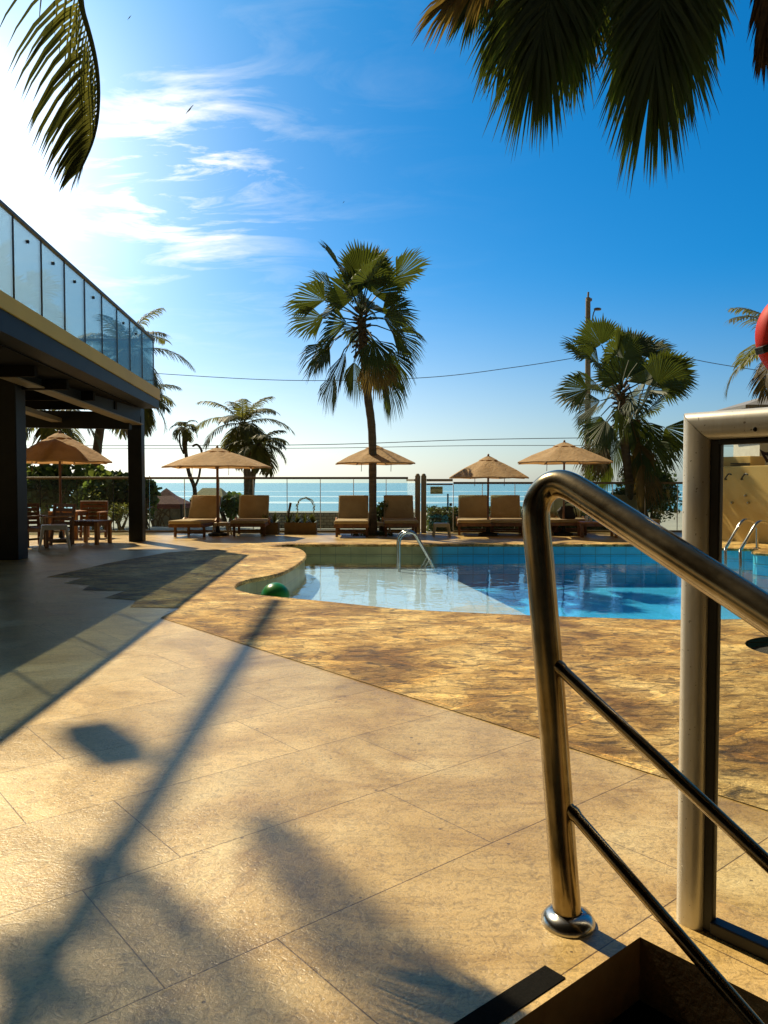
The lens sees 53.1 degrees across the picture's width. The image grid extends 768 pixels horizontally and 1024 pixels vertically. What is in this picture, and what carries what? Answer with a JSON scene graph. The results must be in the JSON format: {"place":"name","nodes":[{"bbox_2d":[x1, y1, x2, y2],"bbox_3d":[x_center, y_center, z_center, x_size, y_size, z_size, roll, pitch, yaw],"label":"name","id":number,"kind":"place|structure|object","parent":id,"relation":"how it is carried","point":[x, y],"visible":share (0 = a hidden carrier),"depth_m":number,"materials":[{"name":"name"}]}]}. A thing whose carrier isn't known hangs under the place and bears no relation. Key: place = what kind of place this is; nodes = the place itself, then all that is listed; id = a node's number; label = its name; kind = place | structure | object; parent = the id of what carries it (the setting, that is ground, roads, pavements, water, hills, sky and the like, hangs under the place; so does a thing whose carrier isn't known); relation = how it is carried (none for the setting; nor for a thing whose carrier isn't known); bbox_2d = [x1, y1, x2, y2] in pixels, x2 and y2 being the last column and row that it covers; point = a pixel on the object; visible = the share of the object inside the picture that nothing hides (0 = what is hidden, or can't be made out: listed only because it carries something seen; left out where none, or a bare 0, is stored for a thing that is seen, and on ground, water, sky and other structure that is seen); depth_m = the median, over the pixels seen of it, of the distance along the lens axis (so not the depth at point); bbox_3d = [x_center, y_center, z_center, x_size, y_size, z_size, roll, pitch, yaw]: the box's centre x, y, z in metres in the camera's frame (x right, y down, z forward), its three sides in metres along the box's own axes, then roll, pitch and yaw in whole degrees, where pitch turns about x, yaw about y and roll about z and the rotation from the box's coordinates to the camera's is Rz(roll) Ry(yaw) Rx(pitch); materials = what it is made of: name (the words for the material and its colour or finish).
{"place":"outdoors","nodes":[
{"label":"outdoors","id":0,"kind":"place"},
{"bbox_2d":[0,199,159,559],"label":"terrace building","id":1,"kind":"structure","parent":0,"point":[46,365],"depth_m":12.04,"materials":[{"name":"paint"}]},
{"bbox_2d":[86,438,563,445],"bbox_3d":[0.205,-3.274,33.900,59.256,0.839,0.030,0,2,0],"label":"overhead wire","id":2,"kind":"object","parent":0,"point":[352,443],"visible":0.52,"depth_m":33.90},
{"bbox_2d":[269,512,413,528],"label":"block wall","id":3,"kind":"structure","parent":0,"point":[327,520],"depth_m":20.42,"materials":[{"name":"grey concrete"}]},
{"bbox_2d":[91,445,611,448],"bbox_3d":[0.218,-2.871,33.915,59.287,0.154,0.024,0,2,0],"label":"overhead wire","id":4,"kind":"object","parent":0,"point":[359,447],"visible":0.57,"depth_m":33.91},
{"bbox_2d":[28,483,682,510],"bbox_3d":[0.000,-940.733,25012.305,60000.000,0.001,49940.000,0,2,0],"label":"sea","id":5,"kind":"structure","parent":0,"point":[331,493],"depth_m":244.52,"materials":[{"name":"liquid"}]},
{"bbox_2d":[29,511,681,531],"bbox_3d":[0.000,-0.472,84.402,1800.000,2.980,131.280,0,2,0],"label":"beach","id":6,"kind":"structure","parent":0,"point":[669,524],"depth_m":45.77,"materials":[{"name":"beige sand"}]},
{"bbox_2d":[26,463,34,470],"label":"seagrape shrub","id":7,"kind":"object","parent":6,"relation":"on","point":[29,466],"visible":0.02,"depth_m":21.77,"materials":[{"name":"green plant"}]},
{"bbox_2d":[27,464,94,520],"bbox_3d":[-9.249,-0.496,21.218,2.714,1.932,1.685,0,2,0],"label":"seagrape shrub","id":8,"kind":"object","parent":6,"relation":"on","point":[49,493],"visible":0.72,"depth_m":20.98,"materials":[{"name":"green plant"}]},
{"bbox_2d":[26,410,103,524],"bbox_3d":[-9.653,-1.479,22.403,2.986,4.479,2.855,1,2,29],"label":"coconut palm","id":9,"kind":"object","parent":6,"relation":"on","point":[43,433],"visible":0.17,"depth_m":22.23,"materials":[{"name":"green plant"}]},
{"bbox_2d":[85,489,109,529],"bbox_3d":[-7.410,-0.077,19.931,0.658,1.170,0.571,0,2,0],"label":"garden shrub","id":10,"kind":"object","parent":6,"relation":"on","point":[98,497],"visible":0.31,"depth_m":19.84,"materials":[{"name":"green plant"}]},
{"bbox_2d":[71,465,127,528],"bbox_3d":[-7.389,-0.387,20.544,1.623,1.770,1.633,1,2,23],"label":"seagrape shrub","id":11,"kind":"object","parent":6,"relation":"on","point":[104,487],"visible":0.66,"depth_m":20.32,"materials":[{"name":"green plant"}]},
{"bbox_2d":[108,502,128,529],"bbox_3d":[-6.685,0.136,19.470,0.659,0.801,0.648,1,3,31],"label":"garden shrub","id":12,"kind":"object","parent":6,"relation":"on","point":[119,512],"visible":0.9,"depth_m":19.44,"materials":[{"name":"green plant"}]},
{"bbox_2d":[77,308,194,526],"bbox_3d":[-7.662,-2.739,23.439,3.709,6.916,3.617,0,2,0],"label":"coconut palm","id":13,"kind":"object","parent":6,"relation":"on","point":[123,360],"visible":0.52,"depth_m":23.19,"materials":[{"name":"green plant"}]},
{"bbox_2d":[125,476,161,528],"bbox_3d":[-6.455,-0.259,20.629,0.984,1.493,0.761,0,2,0],"label":"seagrape shrub","id":14,"kind":"object","parent":6,"relation":"on","point":[154,494],"visible":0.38,"depth_m":20.55,"materials":[{"name":"green plant"}]},
{"bbox_2d":[109,384,180,441],"bbox_3d":[-7.926,-1.735,24.956,2.538,4.799,2.394,-1,3,-34],"label":"coconut palm","id":15,"kind":"object","parent":6,"relation":"on","point":[149,419],"visible":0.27,"depth_m":24.66,"materials":[{"name":"green plant"}]},
{"bbox_2d":[148,509,172,526],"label":"bare shrub","id":16,"kind":"object","parent":6,"relation":"on","point":[159,521],"visible":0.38,"depth_m":26.61,"materials":[{"name":"green plant"}]},
{"bbox_2d":[148,488,190,526],"bbox_3d":[-7.638,0.068,27.022,1.492,1.826,1.521,0,2,0],"label":"gazebo tent","id":17,"kind":"object","parent":6,"relation":"on","point":[172,501],"visible":0.26,"depth_m":26.83,"materials":[{"name":"red fabric"}]},
{"bbox_2d":[169,420,202,494],"bbox_3d":[-5.931,-1.006,22.988,0.900,3.479,0.898,1,3,33],"label":"forked palm","id":18,"kind":"object","parent":6,"relation":"on","point":[186,435],"visible":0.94,"depth_m":22.91,"materials":[{"name":"green plant"}]},
{"bbox_2d":[189,488,232,526],"bbox_3d":[-6.718,0.215,30.029,1.325,2.307,2.000,0,2,0],"label":"beach hut","id":19,"kind":"object","parent":6,"relation":"on","point":[207,491],"visible":0.09,"depth_m":29.68,"materials":[{"name":"beige plant"}]},
{"bbox_2d":[220,491,242,529],"bbox_3d":[-4.016,-0.026,20.246,0.813,1.072,0.853,0,2,0],"label":"seagrape shrub","id":20,"kind":"object","parent":6,"relation":"on","point":[229,507],"visible":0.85,"depth_m":20.03,"materials":[{"name":"green plant"}]},
{"bbox_2d":[195,396,295,494],"bbox_3d":[-4.641,-1.621,25.972,3.096,4.490,3.064,-1,3,-34],"label":"coconut palm","id":21,"kind":"object","parent":6,"relation":"on","point":[244,430],"visible":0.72,"depth_m":25.51,"materials":[{"name":"green plant"}]},
{"bbox_2d":[224,430,289,494],"bbox_3d":[-4.180,-0.991,24.929,2.209,3.310,2.271,0,2,0],"label":"coconut palm","id":22,"kind":"object","parent":6,"relation":"on","point":[258,452],"visible":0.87,"depth_m":24.65,"materials":[{"name":"green plant"}]},
{"bbox_2d":[296,497,314,514],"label":"vine arch","id":23,"kind":"structure","parent":6,"relation":"on","point":[309,499],"depth_m":19.40,"materials":[{"name":"white metal"}]},
{"bbox_2d":[426,505,608,531],"bbox_3d":[3.661,0.185,19.719,5.279,0.809,0.854,0,2,0],"label":"hedge","id":24,"kind":"object","parent":6,"relation":"on","point":[435,514],"visible":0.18,"depth_m":19.52,"materials":[{"name":"green plant"}]},
{"bbox_2d":[584,292,600,480],"bbox_3d":[6.600,-3.080,24.342,0.491,7.723,0.248,1,2,23],"label":"street pole","id":25,"kind":"object","parent":6,"relation":"on","point":[588,316],"visible":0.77,"depth_m":24.26,"materials":[{"name":"concrete"}]},
{"bbox_2d":[157,357,576,380],"bbox_3d":[-9.129,-5.193,25.504,31.233,1.664,0.886,0,2,3],"label":"overhead wire","id":26,"kind":"object","parent":25,"relation":"attached to","point":[356,380],"visible":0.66,"depth_m":25.59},
{"bbox_2d":[607,341,753,369],"bbox_3d":[11.708,-4.634,24.342,10.538,1.756,0.021,0,2,0],"label":"overhead wire","id":27,"kind":"object","parent":25,"relation":"attached to","point":[710,362],"visible":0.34,"depth_m":24.33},
{"bbox_2d":[611,487,624,494],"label":"ficus bush","id":28,"kind":"object","parent":6,"relation":"on","point":[617,492],"visible":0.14,"depth_m":19.29,"materials":[{"name":"green plant"}]},
{"bbox_2d":[551,315,699,517],"bbox_3d":[5.978,-2.155,18.887,3.686,5.326,3.359,0,2,0],"label":"fan palm","id":29,"kind":"object","parent":6,"relation":"on","point":[667,372],"visible":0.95,"depth_m":18.62,"materials":[{"name":"green plant"}]},
{"bbox_2d":[615,459,682,522],"bbox_3d":[6.694,-0.433,19.601,1.721,1.931,1.532,0,2,0],"label":"ficus bush","id":30,"kind":"object","parent":6,"relation":"on","point":[669,495],"visible":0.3,"depth_m":19.22,"materials":[{"name":"green plant"}]},
{"bbox_2d":[716,396,767,465],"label":"shower hut","id":31,"kind":"object","parent":6,"relation":"on","point":[747,450],"visible":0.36,"depth_m":18.91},
{"bbox_2d":[0,532,767,1023],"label":"pool deck","id":32,"kind":"structure","parent":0,"point":[198,826],"depth_m":2.60,"materials":[{"name":"tile"}]},
{"bbox_2d":[27,503,46,545],"bbox_3d":[-6.834,0.247,14.680,0.630,0.806,0.699,-2,3,-35],"label":"wooden chair","id":33,"kind":"object","parent":32,"relation":"on","point":[37,510],"visible":0.24,"depth_m":15.00,"materials":[{"name":"brown wood"}]},
{"bbox_2d":[0,0,99,191],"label":"coconut palm","id":34,"kind":"object","parent":32,"relation":"on","point":[81,126],"visible":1,"depth_m":3.60,"materials":[{"name":"green plant"}]},
{"bbox_2d":[27,503,75,547],"bbox_3d":[-6.295,0.253,14.519,0.630,0.806,0.699,1,2,28],"label":"wooden chair","id":35,"kind":"object","parent":32,"relation":"on","point":[55,515],"visible":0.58,"depth_m":14.62,"materials":[{"name":"brown wood"}]},
{"bbox_2d":[38,524,71,551],"bbox_3d":[-5.867,0.456,13.688,0.546,0.463,0.426,-1,2,-24],"label":"plastic stool","id":36,"kind":"object","parent":32,"relation":"on","point":[64,527],"visible":1,"depth_m":13.54,"materials":[{"name":"white plastic"}]},
{"bbox_2d":[26,430,111,542],"bbox_3d":[-6.567,-0.526,15.591,1.909,2.274,1.909,-1,2,-28],"label":"parasol","id":37,"kind":"object","parent":32,"relation":"on","point":[59,448],"visible":0.86,"depth_m":15.14,"materials":[{"name":"beige fabric"}]},
{"bbox_2d":[48,510,89,538],"bbox_3d":[-6.840,0.270,16.712,0.615,0.600,0.700,0,2,0],"label":"wooden table","id":38,"kind":"object","parent":32,"relation":"on","point":[81,512],"visible":0.38,"depth_m":16.38,"materials":[{"name":"brown wood"}]},
{"bbox_2d":[69,520,111,544],"bbox_3d":[-5.811,0.396,15.245,0.615,0.460,0.500,1,2,14],"label":"wooden table","id":39,"kind":"object","parent":32,"relation":"on","point":[85,524],"visible":0.88,"depth_m":15.10,"materials":[{"name":"brown wood"}]},
{"bbox_2d":[78,501,107,538],"bbox_3d":[-6.407,0.168,16.754,0.630,0.806,0.699,0,2,-4],"label":"wooden chair","id":40,"kind":"object","parent":32,"relation":"on","point":[98,512],"visible":0.48,"depth_m":17.02,"materials":[{"name":"brown wood"}]},
{"bbox_2d":[168,495,222,536],"bbox_3d":[-4.275,0.083,17.542,0.808,0.912,1.475,0,2,7],"label":"sun lounger","id":41,"kind":"object","parent":32,"relation":"on","point":[202,512],"visible":0.79,"depth_m":17.94,"materials":[{"name":"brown wood"}]},
{"bbox_2d":[161,445,270,535],"bbox_3d":[-3.788,-0.491,17.494,2.261,2.061,2.261,-2,3,-37],"label":"parasol","id":42,"kind":"object","parent":32,"relation":"on","point":[217,458],"visible":1,"depth_m":17.01,"materials":[{"name":"beige fabric"}]},
{"bbox_2d":[27,477,407,531],"bbox_3d":[-7.181,-0.177,18.607,15.526,1.342,0.060,0,2,0],"label":"glass fence","id":43,"kind":"object","parent":32,"relation":"on","point":[184,478],"visible":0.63,"depth_m":18.55,"materials":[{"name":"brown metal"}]},
{"bbox_2d":[212,522,231,535],"bbox_3d":[-3.724,0.386,17.665,0.406,0.303,0.376,0,2,0],"label":"side stool","id":44,"kind":"object","parent":32,"relation":"on","point":[226,524],"visible":0.8,"depth_m":17.50,"materials":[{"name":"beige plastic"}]},
{"bbox_2d":[230,495,270,535],"bbox_3d":[-3.065,0.074,17.765,0.808,0.912,1.475,0,2,-3],"label":"sun lounger","id":45,"kind":"object","parent":32,"relation":"on","point":[252,508],"visible":0.99,"depth_m":18.19,"materials":[{"name":"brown wood"}]},
{"bbox_2d":[260,522,279,533],"bbox_3d":[-2.695,0.379,18.187,0.413,0.272,0.320,0,2,0],"label":"planter box","id":46,"kind":"object","parent":32,"relation":"on","point":[272,528],"visible":0.8,"depth_m":18.03,"materials":[{"name":"wood"}]},
{"bbox_2d":[268,513,279,522],"bbox_3d":[-2.616,0.121,18.200,0.350,0.322,0.438,1,2,24],"label":"bromeliad","id":47,"kind":"object","parent":46,"relation":"in","point":[274,520],"visible":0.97,"depth_m":18.14,"materials":[{"name":"green plant"}]},
{"bbox_2d":[284,522,316,533],"bbox_3d":[-1.965,0.379,18.187,0.745,0.272,0.320,0,2,0],"label":"planter box","id":48,"kind":"object","parent":32,"relation":"on","point":[300,528],"visible":0.97,"depth_m":18.03,"materials":[{"name":"wood"}]},
{"bbox_2d":[283,514,292,522],"bbox_3d":[-2.237,0.111,18.116,0.516,0.348,0.359,1,3,32],"label":"bromeliad","id":49,"kind":"object","parent":48,"relation":"in","point":[288,520],"visible":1,"depth_m":18.15,"materials":[{"name":"green plant"}]},
{"bbox_2d":[286,503,291,522],"bbox_3d":[-2.252,0.041,18.164,0.154,0.528,0.060,0,2,0],"label":"leaning stake","id":50,"kind":"object","parent":48,"relation":"in","point":[289,509],"visible":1,"depth_m":18.14,"materials":[{"name":"brown wood"}]},
{"bbox_2d":[291,512,301,522],"bbox_3d":[-2.102,0.130,18.214,0.498,0.303,0.335,-1,3,-32],"label":"bromeliad","id":51,"kind":"object","parent":48,"relation":"in","point":[297,519],"visible":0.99,"depth_m":18.15,"materials":[{"name":"green plant"}]},
{"bbox_2d":[300,512,310,522],"bbox_3d":[-1.888,0.109,18.206,0.448,0.345,0.393,2,3,36],"label":"bromeliad","id":52,"kind":"object","parent":48,"relation":"in","point":[305,519],"visible":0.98,"depth_m":18.17,"materials":[{"name":"green plant"}]},
{"bbox_2d":[307,512,318,522],"bbox_3d":[-1.703,0.125,18.150,0.493,0.317,0.350,-1,2,-27],"label":"bromeliad","id":53,"kind":"object","parent":48,"relation":"in","point":[312,518],"visible":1,"depth_m":18.11,"materials":[{"name":"green plant"}]},
{"bbox_2d":[334,495,368,536],"bbox_3d":[-0.717,0.083,17.542,0.808,0.912,1.475,0,2,0],"label":"sun lounger","id":54,"kind":"object","parent":32,"relation":"on","point":[352,511],"visible":0.96,"depth_m":17.97,"materials":[{"name":"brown wood"}]},
{"bbox_2d":[283,239,431,535],"bbox_3d":[-0.659,-2.828,17.579,3.205,6.728,3.531,1,2,19],"label":"fan palm","id":55,"kind":"object","parent":32,"relation":"on","point":[367,268],"visible":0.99,"depth_m":17.26,"materials":[{"name":"green plant"}]},
{"bbox_2d":[351,531,392,535],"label":"grass","id":56,"kind":"structure","parent":32,"relation":"on","point":[380,534],"depth_m":17.52,"materials":[{"name":"green plant"}]},
{"bbox_2d":[335,445,414,533],"bbox_3d":[-0.217,-0.561,18.092,1.885,2.155,1.885,0,2,0],"label":"parasol","id":57,"kind":"object","parent":32,"relation":"on","point":[383,456],"visible":0.63,"depth_m":17.59,"materials":[{"name":"beige fabric"}]},
{"bbox_2d":[377,500,388,530],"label":"garden shrub","id":58,"kind":"object","parent":32,"relation":"on","point":[380,509],"visible":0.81,"depth_m":18.24,"materials":[{"name":"green plant"}]},
{"bbox_2d":[377,522,390,534],"bbox_3d":[-0.032,0.382,17.784,0.406,0.303,0.376,0,2,0],"label":"side stool","id":59,"kind":"object","parent":32,"relation":"on","point":[381,524],"visible":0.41,"depth_m":17.61,"materials":[{"name":"brown wood"}]},
{"bbox_2d":[382,495,418,535],"bbox_3d":[0.364,0.074,17.765,0.808,0.912,1.475,0,2,-2],"label":"sun lounger","id":60,"kind":"object","parent":32,"relation":"on","point":[399,512],"visible":0.94,"depth_m":18.19,"materials":[{"name":"beige fabric"}]},
{"bbox_2d":[49,542,767,809],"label":"stone apron","id":61,"kind":"object","parent":32,"relation":"on","point":[478,666],"visible":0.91,"depth_m":5.46,"materials":[{"name":"beige stone"}]},
{"bbox_2d":[406,473,452,532],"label":"gate","id":62,"kind":"structure","parent":32,"relation":"on","point":[436,490],"depth_m":18.52,"materials":[{"name":"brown metal"}]},
{"bbox_2d":[432,523,450,536],"bbox_3d":[1.296,0.399,17.320,0.406,0.303,0.376,0,2,0],"label":"side stool","id":63,"kind":"object","parent":32,"relation":"on","point":[435,525],"visible":1,"depth_m":17.15,"materials":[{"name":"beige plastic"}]},
{"bbox_2d":[456,495,491,535],"bbox_3d":[2.096,0.066,17.994,0.808,0.912,1.475,0,2,5],"label":"sun lounger","id":64,"kind":"object","parent":32,"relation":"on","point":[472,510],"visible":0.94,"depth_m":18.43,"materials":[{"name":"beige fabric"}]},
{"bbox_2d":[449,454,528,535],"bbox_3d":[2.370,-0.395,17.497,1.769,1.869,1.769,0,2,0],"label":"parasol","id":65,"kind":"object","parent":32,"relation":"on","point":[488,467],"visible":0.98,"depth_m":17.08,"materials":[{"name":"beige fabric"}]},
{"bbox_2d":[489,495,522,535],"bbox_3d":[2.865,0.066,17.994,0.808,0.912,1.475,0,2,6],"label":"sun lounger","id":66,"kind":"object","parent":32,"relation":"on","point":[505,510],"visible":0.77,"depth_m":18.43,"materials":[{"name":"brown wood"}]},
{"bbox_2d":[454,965,565,1023],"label":"grip strip","id":67,"kind":"object","parent":32,"relation":"on","point":[505,1004],"visible":1,"depth_m":1.79,"materials":[{"name":"black rubber"}]},
{"bbox_2d":[550,502,559,532],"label":"sun lounger","id":68,"kind":"object","parent":32,"relation":"on","point":[555,523],"visible":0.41,"depth_m":17.74,"materials":[{"name":"brown wood"}]},
{"bbox_2d":[518,440,612,535],"bbox_3d":[4.118,-0.558,17.591,2.079,2.187,2.079,0,2,11],"label":"parasol","id":69,"kind":"object","parent":32,"relation":"on","point":[563,452],"visible":0.99,"depth_m":17.11,"materials":[{"name":"beige fabric"}]},
{"bbox_2d":[453,482,682,531],"bbox_3d":[5.172,-0.118,18.609,7.006,1.222,0.060,0,2,0],"label":"glass fence","id":70,"kind":"object","parent":32,"relation":"on","point":[612,483],"visible":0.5,"depth_m":18.57,"materials":[{"name":"brown metal"}]},
{"bbox_2d":[550,498,588,534],"bbox_3d":[4.364,0.057,18.230,0.808,0.912,1.475,0,2,5],"label":"sun lounger","id":71,"kind":"object","parent":32,"relation":"on","point":[558,503],"visible":0.37,"depth_m":18.43,"materials":[{"name":"beige fabric"}]},
{"bbox_2d":[557,502,576,518],"bbox_3d":[4.229,-0.040,17.761,0.469,0.391,0.246,0,2,0],"label":"black bag","id":72,"kind":"object","parent":71,"relation":"on","point":[569,512],"visible":0.87,"depth_m":17.68,"materials":[{"name":"fabric"}]},
{"bbox_2d":[577,521,617,537],"bbox_3d":[4.757,0.384,17.146,0.795,0.340,0.500,0,2,5],"label":"wooden table","id":73,"kind":"object","parent":32,"relation":"on","point":[581,525],"visible":0.6,"depth_m":16.93,"materials":[{"name":"brown wood"}]},
{"bbox_2d":[613,495,659,523],"bbox_3d":[5.875,0.057,18.230,0.808,0.912,1.475,0,2,-4],"label":"sun lounger","id":74,"kind":"object","parent":32,"relation":"on","point":[631,503],"visible":0.14,"depth_m":18.79,"materials":[{"name":"brown wood"}]},
{"bbox_2d":[514,937,767,1023],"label":"stairs","id":75,"kind":"structure","parent":32,"relation":"on","point":[665,982],"depth_m":1.93,"materials":[{"name":"stone"}]},
{"bbox_2d":[522,470,767,1023],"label":"stair handrail","id":76,"kind":"object","parent":32,"relation":"on","point":[739,596],"visible":1,"depth_m":2.01,"materials":[{"name":"metal"}]},
{"bbox_2d":[676,407,767,960],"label":"metal frame","id":77,"kind":"object","parent":32,"relation":"on","point":[708,436],"visible":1,"depth_m":2.04,"materials":[{"name":"metal"}]},
{"bbox_2d":[722,456,767,543],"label":"shower wall","id":78,"kind":"structure","parent":32,"relation":"on","point":[745,486],"depth_m":15.67,"materials":[{"name":"paint"}]},
{"bbox_2d":[724,307,767,405],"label":"coconut palm","id":79,"kind":"object","parent":32,"relation":"on","point":[761,388],"visible":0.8,"depth_m":16.72,"materials":[{"name":"green plant"}]},
{"bbox_2d":[0,0,767,482],"label":"sky","id":80,"kind":"structure","parent":0,"point":[211,215],"materials":[{"name":"blue"}]},
{"bbox_2d":[293,567,525,614],"bbox_3d":[-1.740,1.264,10.255,8.520,0.001,10.400,0,2,0],"label":"pool shelf","id":81,"kind":"object","parent":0,"point":[413,591],"depth_m":11.70,"materials":[{"name":"tile"}]},
{"bbox_2d":[396,529,436,571],"bbox_3d":[0.638,0.780,14.540,0.800,0.877,0.551,0,2,0],"label":"pool rail","id":82,"kind":"object","parent":81,"relation":"on","point":[400,537],"visible":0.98,"depth_m":14.27,"materials":[{"name":"silver metal"}]},
{"bbox_2d":[236,547,767,647],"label":"pool wall","id":83,"kind":"structure","parent":0,"point":[292,581],"depth_m":15.09,"materials":[{"name":"tile"}]},
{"bbox_2d":[232,544,767,619],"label":"pool coping","id":84,"kind":"object","parent":83,"relation":"on","point":[279,574],"visible":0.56,"depth_m":15.06,"materials":[{"name":"beige stone"}]},
{"bbox_2d":[724,518,767,574],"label":"pool ladder","id":85,"kind":"object","parent":84,"relation":"attached to","point":[755,526],"visible":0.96,"depth_m":13.56,"materials":[{"name":"silver metal"}]},
{"bbox_2d":[300,555,767,588],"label":"pool water","id":86,"kind":"structure","parent":0,"point":[646,562],"depth_m":13.40,"materials":[{"name":"blue liquid"}]},
{"bbox_2d":[261,582,289,597],"bbox_3d":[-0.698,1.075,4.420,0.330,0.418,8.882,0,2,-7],"label":"ball","id":87,"kind":"object","parent":86,"relation":"on","point":[275,589],"visible":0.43,"depth_m":8.56,"materials":[{"name":"green plastic"}]},
{"bbox_2d":[465,584,740,619],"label":"pool floor","id":88,"kind":"structure","parent":0,"point":[646,601],"depth_m":13.07,"materials":[{"name":"blue tile"}]},
{"bbox_2d":[751,645,767,653],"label":"soil","id":89,"kind":"structure","parent":0,"point":[762,649],"depth_m":5.83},
{"bbox_2d":[412,0,767,198],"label":"fan palm","id":90,"kind":"object","parent":89,"relation":"on","point":[660,53],"visible":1,"depth_m":4.95,"materials":[{"name":"green plant"}]},
{"bbox_2d":[755,304,767,368],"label":"lifebuoy","id":91,"kind":"object","parent":90,"relation":"attached to","point":[761,339],"visible":1,"depth_m":5.17,"materials":[{"name":"red plastic"}]}
]}

